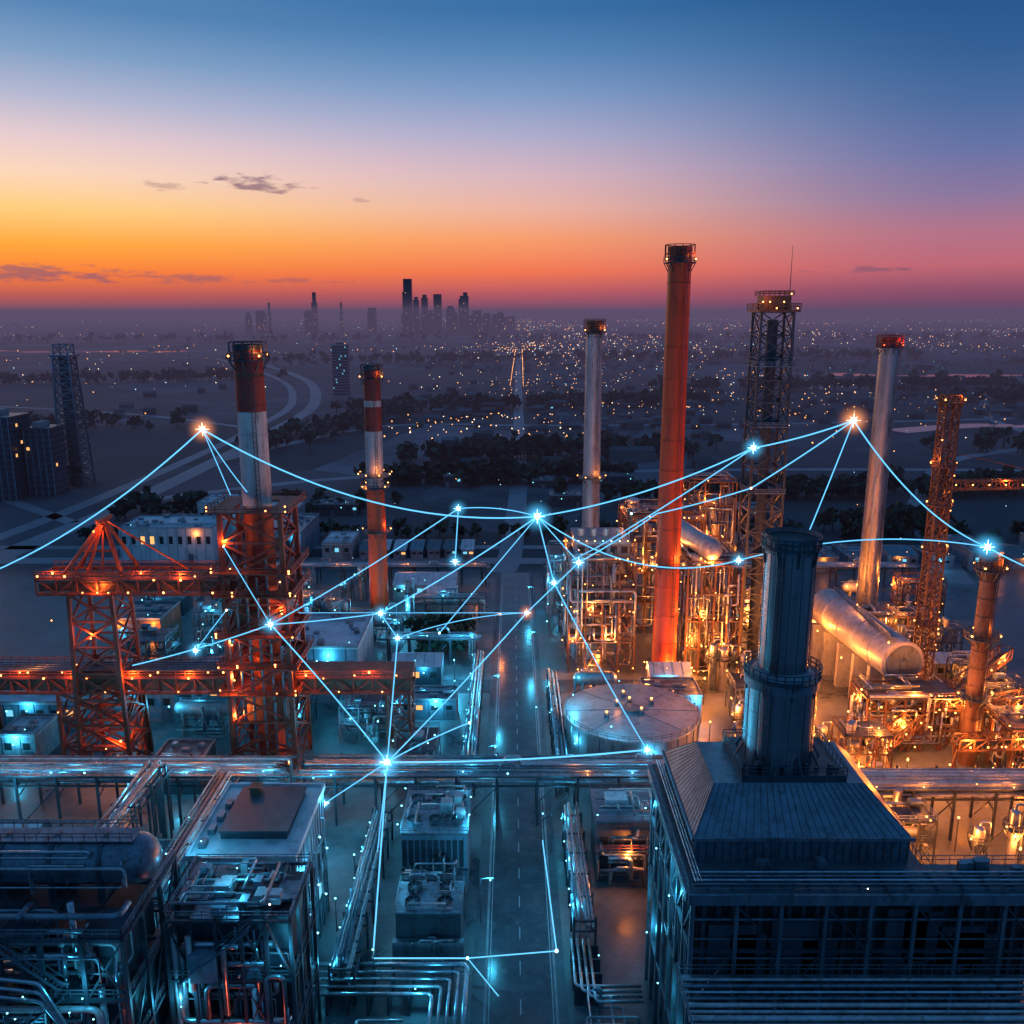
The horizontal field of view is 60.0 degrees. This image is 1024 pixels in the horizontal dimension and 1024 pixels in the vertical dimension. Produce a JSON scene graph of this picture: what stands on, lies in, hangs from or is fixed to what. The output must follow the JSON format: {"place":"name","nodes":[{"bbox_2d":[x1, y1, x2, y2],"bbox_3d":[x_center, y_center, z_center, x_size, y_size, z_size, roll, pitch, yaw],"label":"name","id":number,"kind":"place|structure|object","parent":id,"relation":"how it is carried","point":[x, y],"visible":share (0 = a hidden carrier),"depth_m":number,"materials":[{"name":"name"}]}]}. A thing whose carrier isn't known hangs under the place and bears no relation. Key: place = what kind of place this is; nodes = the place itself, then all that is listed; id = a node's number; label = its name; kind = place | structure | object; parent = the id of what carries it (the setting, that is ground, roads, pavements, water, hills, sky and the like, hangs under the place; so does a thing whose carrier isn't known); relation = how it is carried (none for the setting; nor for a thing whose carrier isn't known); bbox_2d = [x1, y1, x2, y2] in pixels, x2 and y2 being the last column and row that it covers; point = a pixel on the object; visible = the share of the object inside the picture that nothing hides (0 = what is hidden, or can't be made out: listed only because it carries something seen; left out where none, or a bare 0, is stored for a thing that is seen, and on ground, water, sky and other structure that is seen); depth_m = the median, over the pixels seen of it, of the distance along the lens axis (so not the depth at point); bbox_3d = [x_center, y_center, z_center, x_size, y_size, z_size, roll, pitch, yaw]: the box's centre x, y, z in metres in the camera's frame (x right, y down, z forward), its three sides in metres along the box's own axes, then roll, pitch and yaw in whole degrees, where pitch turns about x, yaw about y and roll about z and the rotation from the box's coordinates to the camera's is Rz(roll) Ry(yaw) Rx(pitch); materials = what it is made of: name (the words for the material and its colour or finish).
{"place":"outdoors","nodes":[
{"label":"outdoors","id":0,"kind":"place"},
{"bbox_2d":[0,690,103,730],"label":"warehouse","id":1,"kind":"structure","parent":0,"point":[13,707],"depth_m":216.03,"materials":[{"name":"concrete"}]},
{"bbox_2d":[117,600,182,641],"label":"warehouse","id":2,"kind":"structure","parent":0,"point":[158,611],"depth_m":267.41,"materials":[{"name":"metal"}]},
{"bbox_2d":[110,690,191,721],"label":"warehouse","id":3,"kind":"structure","parent":0,"point":[160,710],"depth_m":221.19,"materials":[{"name":"concrete"}]},
{"bbox_2d":[154,738,215,793],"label":"equipment shed","id":4,"kind":"structure","parent":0,"point":[187,746],"depth_m":193.19,"materials":[{"name":"metal"}]},
{"bbox_2d":[184,777,329,960],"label":"flat roof building","id":5,"kind":"structure","parent":0,"point":[264,818],"depth_m":138.42,"materials":[{"name":"concrete"}]},
{"bbox_2d":[307,591,350,612],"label":"process columns","id":6,"kind":"structure","parent":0,"point":[324,607],"depth_m":275.80,"materials":[{"name":"grey metal"}]},
{"bbox_2d":[330,342,350,394],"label":"round office tower","id":7,"kind":"structure","parent":0,"point":[340,368],"depth_m":1092.35,"materials":[{"name":"glass"}]},
{"bbox_2d":[373,610,403,643],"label":"process unit","id":8,"kind":"object","parent":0,"point":[396,620],"visible":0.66,"depth_m":275.34,"materials":[{"name":"grey metal"}]},
{"bbox_2d":[353,685,458,719],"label":"warehouse","id":9,"kind":"structure","parent":0,"point":[430,700],"depth_m":222.69,"materials":[{"name":"metal"}]},
{"bbox_2d":[403,279,412,332],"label":"skyscraper","id":10,"kind":"structure","parent":0,"point":[408,305],"depth_m":4070.28,"materials":[{"name":"glass"}]},
{"bbox_2d":[2,318,1016,538],"bbox_3d":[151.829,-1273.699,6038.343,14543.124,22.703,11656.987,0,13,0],"label":"distant city lights","id":11,"kind":"object","parent":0,"point":[619,359],"visible":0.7,"depth_m":2513.22},
{"bbox_2d":[0,351,1022,584],"bbox_3d":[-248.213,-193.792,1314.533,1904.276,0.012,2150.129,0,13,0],"label":"highway","id":12,"kind":"structure","parent":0,"point":[512,560],"depth_m":487.56,"materials":[{"name":"grey asphalt"}]},
{"bbox_2d":[0,315,1023,1023],"bbox_3d":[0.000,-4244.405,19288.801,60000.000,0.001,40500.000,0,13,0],"label":"ground","id":13,"kind":"structure","parent":0,"point":[32,625],"depth_m":512.59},
{"bbox_2d":[0,408,30,500],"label":"apartment block","id":14,"kind":"structure","parent":13,"relation":"on","point":[14,484],"depth_m":479.00,"materials":[{"name":"concrete"}]},
{"bbox_2d":[0,713,59,755],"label":"equipment shed","id":15,"kind":"structure","parent":13,"relation":"on","point":[26,734],"depth_m":201.94,"materials":[{"name":"concrete"}]},
{"bbox_2d":[22,420,69,497],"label":"apartment block","id":16,"kind":"structure","parent":13,"relation":"on","point":[45,457],"depth_m":487.54,"materials":[{"name":"concrete"}]},
{"bbox_2d":[48,344,95,485],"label":"lattice mast","id":17,"kind":"object","parent":13,"relation":"on","point":[66,373],"visible":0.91,"depth_m":517.18,"materials":[{"name":"grey metal"}]},
{"bbox_2d":[0,819,180,1023],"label":"industrial processing unit","id":18,"kind":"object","parent":13,"relation":"on","point":[81,939],"depth_m":106.51,"materials":[{"name":"metal"}]},
{"bbox_2d":[92,759,173,838],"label":"pipe rack","id":19,"kind":"object","parent":13,"relation":"on","point":[130,796],"visible":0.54,"depth_m":164.04,"materials":[{"name":"metal"}]},
{"bbox_2d":[109,624,182,660],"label":"process unit","id":20,"kind":"object","parent":13,"relation":"on","point":[156,645],"visible":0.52,"depth_m":244.44,"materials":[{"name":"metal"}]},
{"bbox_2d":[0,753,298,825],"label":"pipe rack","id":21,"kind":"object","parent":13,"relation":"on","point":[17,771],"visible":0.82,"depth_m":176.46,"materials":[{"name":"metal"}]},
{"bbox_2d":[118,514,230,561],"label":"warehouse","id":22,"kind":"structure","parent":13,"relation":"on","point":[184,537],"depth_m":362.37,"materials":[{"name":"metal"}]},
{"bbox_2d":[151,767,239,927],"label":"pipe rack","id":23,"kind":"object","parent":13,"relation":"on","point":[183,842],"visible":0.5,"depth_m":153.27,"materials":[{"name":"metal"}]},
{"bbox_2d":[168,698,229,736],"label":"horizontal vessel","id":24,"kind":"object","parent":13,"relation":"on","point":[185,709],"visible":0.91,"depth_m":212.84,"materials":[{"name":"metal"}]},
{"bbox_2d":[0,514,415,755],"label":"red gantry","id":25,"kind":"object","parent":13,"relation":"on","point":[75,678],"visible":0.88,"depth_m":193.41,"materials":[{"name":"metal"}]},
{"bbox_2d":[192,602,231,655],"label":"process unit","id":26,"kind":"object","parent":13,"relation":"on","point":[210,620],"visible":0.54,"depth_m":263.55,"materials":[{"name":"grey metal"}]},
{"bbox_2d":[162,854,321,1023],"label":"industrial processing unit","id":27,"kind":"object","parent":13,"relation":"on","point":[241,952],"depth_m":113.72,"materials":[{"name":"metal"}]},
{"bbox_2d":[226,341,286,764],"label":"banded smokestack","id":28,"kind":"object","parent":13,"relation":"on","point":[248,367],"visible":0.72,"depth_m":184.14,"materials":[{"name":"metal"}]},
{"bbox_2d":[204,490,314,779],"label":"red support tower","id":29,"kind":"structure","parent":13,"relation":"on","point":[273,704],"depth_m":189.47,"materials":[{"name":"metal"}]},
{"bbox_2d":[273,513,319,560],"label":"warehouse","id":30,"kind":"structure","parent":13,"relation":"on","point":[309,531],"depth_m":378.64,"materials":[{"name":"metal"}]},
{"bbox_2d":[283,611,373,702],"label":"warehouse","id":31,"kind":"structure","parent":13,"relation":"on","point":[348,639],"depth_m":238.82,"materials":[{"name":"metal"}]},
{"bbox_2d":[312,497,363,515],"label":"warehouse","id":32,"kind":"structure","parent":13,"relation":"on","point":[330,507],"depth_m":446.25,"materials":[{"name":"concrete"}]},
{"bbox_2d":[321,531,359,560],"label":"warehouse","id":33,"kind":"structure","parent":13,"relation":"on","point":[340,545],"depth_m":365.33,"materials":[{"name":"concrete"}]},
{"bbox_2d":[327,804,393,1005],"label":"pipe rack","id":34,"kind":"object","parent":13,"relation":"on","point":[350,916],"visible":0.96,"depth_m":144.88,"materials":[{"name":"metal"}]},
{"bbox_2d":[244,558,490,584],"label":"pipe rack","id":35,"kind":"object","parent":13,"relation":"on","point":[413,566],"visible":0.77,"depth_m":333.21,"materials":[{"name":"metal"}]},
{"bbox_2d":[338,690,403,742],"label":"process unit","id":36,"kind":"object","parent":13,"relation":"on","point":[367,711],"visible":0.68,"depth_m":210.68,"materials":[{"name":"grey metal"}]},
{"bbox_2d":[358,364,391,612],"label":"banded smokestack","id":37,"kind":"object","parent":13,"relation":"on","point":[375,475],"visible":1,"depth_m":293.03,"materials":[{"name":"metal"}]},
{"bbox_2d":[392,722,440,789],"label":"process unit","id":38,"kind":"object","parent":13,"relation":"on","point":[430,747],"visible":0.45,"depth_m":192.91,"materials":[{"name":"grey metal"}]},
{"bbox_2d":[392,876,463,960],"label":"cooling unit","id":39,"kind":"object","parent":13,"relation":"on","point":[429,916],"visible":1,"depth_m":140.31,"materials":[{"name":"grey metal"}]},
{"bbox_2d":[387,627,480,664],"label":"pipe rack","id":40,"kind":"object","parent":13,"relation":"on","point":[471,638],"visible":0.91,"depth_m":256.97,"materials":[{"name":"metal"}]},
{"bbox_2d":[397,785,471,900],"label":"cooling unit","id":41,"kind":"object","parent":13,"relation":"on","point":[435,829],"visible":0.76,"depth_m":155.34,"materials":[{"name":"grey metal"}]},
{"bbox_2d":[403,610,478,656],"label":"tree clump","id":42,"kind":"object","parent":13,"relation":"on","point":[428,618],"visible":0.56,"depth_m":272.66,"materials":[{"name":"green plant"}]},
{"bbox_2d":[426,585,457,615],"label":"equipment shed","id":43,"kind":"structure","parent":13,"relation":"on","point":[437,609],"depth_m":298.55,"materials":[{"name":"metal"}]},
{"bbox_2d":[411,588,484,620],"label":"pipe rack","id":44,"kind":"object","parent":13,"relation":"on","point":[425,598],"visible":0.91,"depth_m":293.70,"materials":[{"name":"metal"}]},
{"bbox_2d":[460,649,484,796],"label":"pipe rack","id":45,"kind":"object","parent":13,"relation":"on","point":[477,721],"visible":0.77,"depth_m":217.79,"materials":[{"name":"metal"}]},
{"bbox_2d":[311,938,643,1023],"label":"yard pipework","id":46,"kind":"object","parent":13,"relation":"on","point":[588,985],"visible":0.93,"depth_m":130.58,"materials":[{"name":"metal"}]},
{"bbox_2d":[292,753,664,825],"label":"pipe rack","id":47,"kind":"object","parent":13,"relation":"on","point":[344,769],"visible":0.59,"depth_m":176.12,"materials":[{"name":"metal"}]},
{"bbox_2d":[0,330,1023,541],"bbox_3d":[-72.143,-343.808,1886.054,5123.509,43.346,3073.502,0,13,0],"label":"distant trees","id":48,"kind":"object","parent":13,"relation":"on","point":[497,447],"visible":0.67,"depth_m":620.91,"materials":[{"name":"green plant"}]},
{"bbox_2d":[546,668,568,796],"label":"pipe rack","id":49,"kind":"object","parent":13,"relation":"on","point":[552,689],"visible":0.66,"depth_m":207.96,"materials":[{"name":"metal"}]},
{"bbox_2d":[549,489,581,506],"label":"warehouse","id":50,"kind":"structure","parent":13,"relation":"on","point":[572,498],"depth_m":466.41,"materials":[{"name":"concrete"}]},
{"bbox_2d":[113,332,1023,469],"bbox_3d":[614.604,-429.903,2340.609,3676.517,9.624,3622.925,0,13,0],"label":"distant suburb","id":51,"kind":"object","parent":13,"relation":"on","point":[633,455],"visible":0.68,"depth_m":940.03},
{"bbox_2d":[546,540,606,632],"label":"boiler structure","id":52,"kind":"object","parent":13,"relation":"on","point":[552,605],"visible":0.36,"depth_m":283.02,"materials":[{"name":"grey metal"}]},
{"bbox_2d":[561,802,596,944],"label":"pipe rack","id":53,"kind":"object","parent":13,"relation":"on","point":[575,873],"visible":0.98,"depth_m":151.43,"materials":[{"name":"metal"}]},
{"bbox_2d":[577,319,605,527],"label":"silver smokestack","id":54,"kind":"object","parent":13,"relation":"on","point":[591,477],"visible":0.88,"depth_m":338.36,"materials":[{"name":"metal"}]},
{"bbox_2d":[573,669,619,693],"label":"horizontal vessel","id":55,"kind":"object","parent":13,"relation":"on","point":[582,677],"visible":0.78,"depth_m":232.56,"materials":[{"name":"silver metal"}]},
{"bbox_2d":[561,534,637,672],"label":"boiler structure","id":56,"kind":"object","parent":13,"relation":"on","point":[587,586],"visible":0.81,"depth_m":249.91,"materials":[{"name":"metal"}]},
{"bbox_2d":[571,528,631,555],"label":"filter house","id":57,"kind":"structure","parent":56,"relation":"on","point":[593,537],"depth_m":250.79,"materials":[{"name":"metal"}]},
{"bbox_2d":[564,679,699,788],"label":"round storage tank","id":58,"kind":"object","parent":13,"relation":"on","point":[596,720],"visible":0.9,"depth_m":196.44,"materials":[{"name":"metal"}]},
{"bbox_2d":[616,497,705,632],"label":"boiler structure","id":59,"kind":"object","parent":13,"relation":"on","point":[643,536],"visible":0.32,"depth_m":282.89,"materials":[{"name":"metal"}]},
{"bbox_2d":[646,662,691,676],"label":"equipment shed","id":60,"kind":"structure","parent":13,"relation":"on","point":[668,669],"depth_m":233.71,"materials":[{"name":"metal"}]},
{"bbox_2d":[644,243,696,669],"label":"orange smokestack","id":61,"kind":"object","parent":13,"relation":"on","point":[679,263],"visible":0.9,"depth_m":231.78,"materials":[{"name":"metal"}]},
{"bbox_2d":[676,534,743,675],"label":"boiler structure","id":62,"kind":"object","parent":13,"relation":"on","point":[696,621],"visible":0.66,"depth_m":247.56,"materials":[{"name":"metal"}]},
{"bbox_2d":[680,519,722,559],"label":"horizontal drum","id":63,"kind":"object","parent":62,"relation":"on","point":[700,542],"visible":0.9,"depth_m":247.26,"materials":[{"name":"metal"}]},
{"bbox_2d":[682,468,737,600],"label":"boiler structure","id":64,"kind":"object","parent":13,"relation":"on","point":[716,530],"visible":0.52,"depth_m":302.84,"materials":[{"name":"metal"}]},
{"bbox_2d":[706,639,750,690],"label":"process columns","id":65,"kind":"structure","parent":13,"relation":"on","point":[723,657],"depth_m":238.60,"materials":[{"name":"metal"}]},
{"bbox_2d":[543,558,919,587],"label":"pipe rack","id":66,"kind":"object","parent":13,"relation":"on","point":[854,564],"visible":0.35,"depth_m":328.81,"materials":[{"name":"metal"}]},
{"bbox_2d":[725,669,744,714],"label":"process unit","id":67,"kind":"object","parent":13,"relation":"on","point":[736,693],"visible":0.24,"depth_m":224.43,"materials":[{"name":"grey metal"}]},
{"bbox_2d":[731,248,801,659],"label":"lattice tower","id":68,"kind":"structure","parent":13,"relation":"on","point":[765,424],"depth_m":240.25,"materials":[{"name":"metal"}]},
{"bbox_2d":[644,729,1023,1023],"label":"turbine hall","id":69,"kind":"structure","parent":13,"relation":"on","point":[756,863],"depth_m":104.83,"materials":[{"name":"grey metal"}]},
{"bbox_2d":[733,527,822,776],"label":"steel exhaust stack","id":70,"kind":"object","parent":69,"relation":"on","point":[782,678],"visible":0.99,"depth_m":108.94,"materials":[{"name":"metal"}]},
{"bbox_2d":[677,962,1023,1023],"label":"service pipe rack","id":71,"kind":"object","parent":13,"relation":"on","point":[862,979],"visible":1,"depth_m":98.73,"materials":[{"name":"metal"}]},
{"bbox_2d":[830,716,894,767],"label":"process unit","id":72,"kind":"object","parent":13,"relation":"on","point":[857,734],"visible":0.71,"depth_m":188.65,"materials":[{"name":"metal"}]},
{"bbox_2d":[809,586,923,697],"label":"horizontal storage vessel","id":73,"kind":"object","parent":13,"relation":"on","point":[850,637],"visible":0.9,"depth_m":233.08,"materials":[{"name":"metal"}]},
{"bbox_2d":[855,335,904,606],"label":"silver smokestack","id":74,"kind":"object","parent":13,"relation":"on","point":[889,351],"visible":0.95,"depth_m":285.67,"materials":[{"name":"metal"}]},
{"bbox_2d":[881,545,918,569],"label":"warehouse","id":75,"kind":"structure","parent":13,"relation":"on","point":[899,553],"depth_m":353.23,"materials":[{"name":"metal"}]},
{"bbox_2d":[847,672,963,750],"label":"steel platform","id":76,"kind":"structure","parent":13,"relation":"on","point":[890,700],"depth_m":206.25,"materials":[{"name":"silver metal"}]},
{"bbox_2d":[882,601,932,636],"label":"process unit","id":77,"kind":"object","parent":13,"relation":"on","point":[901,613],"visible":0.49,"depth_m":274.66,"materials":[{"name":"metal"}]},
{"bbox_2d":[879,787,937,863],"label":"process unit","id":78,"kind":"object","parent":13,"relation":"on","point":[910,811],"visible":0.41,"depth_m":164.44,"materials":[{"name":"metal"}]},
{"bbox_2d":[890,571,946,617],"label":"process unit","id":79,"kind":"object","parent":13,"relation":"on","point":[908,581],"visible":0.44,"depth_m":294.78,"materials":[{"name":"metal"}]},
{"bbox_2d":[857,765,1023,840],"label":"pipe rack","id":80,"kind":"object","parent":13,"relation":"on","point":[972,783],"visible":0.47,"depth_m":171.47,"materials":[{"name":"metal"}]},
{"bbox_2d":[919,616,963,651],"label":"process unit","id":81,"kind":"object","parent":13,"relation":"on","point":[948,638],"visible":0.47,"depth_m":261.38,"materials":[{"name":"metal"}]},
{"bbox_2d":[872,644,1013,757],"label":"conveyor gallery","id":82,"kind":"object","parent":13,"relation":"on","point":[908,725],"visible":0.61,"depth_m":206.52,"materials":[{"name":"metal"}]},
{"bbox_2d":[913,394,1023,679],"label":"tower crane","id":83,"kind":"object","parent":13,"relation":"on","point":[925,621],"visible":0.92,"depth_m":225.91,"materials":[{"name":"metal"}]},
{"bbox_2d":[940,534,1003,570],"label":"warehouse","id":84,"kind":"structure","parent":13,"relation":"on","point":[966,555],"depth_m":358.98,"materials":[{"name":"metal"}]},
{"bbox_2d":[944,651,1006,688],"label":"process unit","id":85,"kind":"object","parent":13,"relation":"on","point":[962,664],"visible":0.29,"depth_m":236.73,"materials":[{"name":"metal"}]},
{"bbox_2d":[957,554,1007,766],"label":"brown exhaust stack","id":86,"kind":"object","parent":13,"relation":"on","point":[973,694],"visible":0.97,"depth_m":194.79,"materials":[{"name":"metal"}]},
{"bbox_2d":[952,669,1015,735],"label":"process unit","id":87,"kind":"object","parent":13,"relation":"on","point":[995,680],"visible":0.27,"depth_m":213.06,"materials":[{"name":"grey metal"}]},
{"bbox_2d":[950,731,1023,767],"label":"rack","id":88,"kind":"object","parent":13,"relation":"on","point":[988,741],"visible":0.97,"depth_m":191.09,"materials":[{"name":"metal"}]},
{"bbox_2d":[967,803,1023,863],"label":"process columns","id":89,"kind":"structure","parent":13,"relation":"on","point":[978,840],"depth_m":158.56,"materials":[{"name":"silver metal"}]},
{"bbox_2d":[978,697,1023,767],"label":"steel platform","id":90,"kind":"structure","parent":13,"relation":"on","point":[1011,718],"depth_m":196.66,"materials":[{"name":"orange metal"}]},
{"bbox_2d":[986,543,1023,569],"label":"warehouse","id":91,"kind":"structure","parent":13,"relation":"on","point":[1014,552],"depth_m":356.09,"materials":[{"name":"grey metal"}]},
{"bbox_2d":[0,418,1023,995],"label":"luminous network","id":92,"kind":"object","parent":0,"point":[576,562],"visible":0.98,"depth_m":154.81,"materials":[{"name":"blue"}]},
{"bbox_2d":[0,350,1023,432],"bbox_3d":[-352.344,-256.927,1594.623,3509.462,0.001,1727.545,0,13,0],"label":"river","id":93,"kind":"structure","parent":0,"point":[919,429],"depth_m":808.69,"materials":[{"name":"liquid"}]},
{"bbox_2d":[0,0,1023,314],"label":"sky","id":94,"kind":"structure","parent":0,"point":[158,157],"materials":[{"name":"blue"}]},
{"bbox_2d":[470,572,568,1023],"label":"road","id":95,"kind":"structure","parent":0,"point":[516,919],"depth_m":165.10,"materials":[{"name":"grey asphalt"}]},
{"bbox_2d":[196,592,961,692],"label":"cross street","id":96,"kind":"structure","parent":0,"point":[567,686],"depth_m":246.05,"materials":[{"name":"grey asphalt"}]},
{"bbox_2d":[341,564,366,600],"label":"process columns","id":97,"kind":"structure","parent":96,"relation":"on","point":[348,585],"depth_m":313.88,"materials":[{"name":"grey metal"}]},
{"bbox_2d":[392,652,444,684],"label":"equipment shed","id":98,"kind":"structure","parent":96,"relation":"on","point":[429,666],"depth_m":239.69,"materials":[{"name":"grey metal"}]},
{"bbox_2d":[392,572,457,600],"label":"warehouse","id":99,"kind":"structure","parent":96,"relation":"on","point":[422,580],"depth_m":315.89,"materials":[{"name":"metal"}]},
{"bbox_2d":[920,652,966,684],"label":"equipment shed","id":100,"kind":"structure","parent":96,"relation":"on","point":[940,661],"depth_m":243.02,"materials":[{"name":"metal"}]},
{"bbox_2d":[589,783,655,885],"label":"pump house","id":101,"kind":"structure","parent":0,"point":[620,827],"depth_m":157.68,"materials":[{"name":"metal"}]},
{"bbox_2d":[639,677,702,722],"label":"equipment shed","id":102,"kind":"structure","parent":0,"point":[689,686],"depth_m":225.43,"materials":[{"name":"metal"}]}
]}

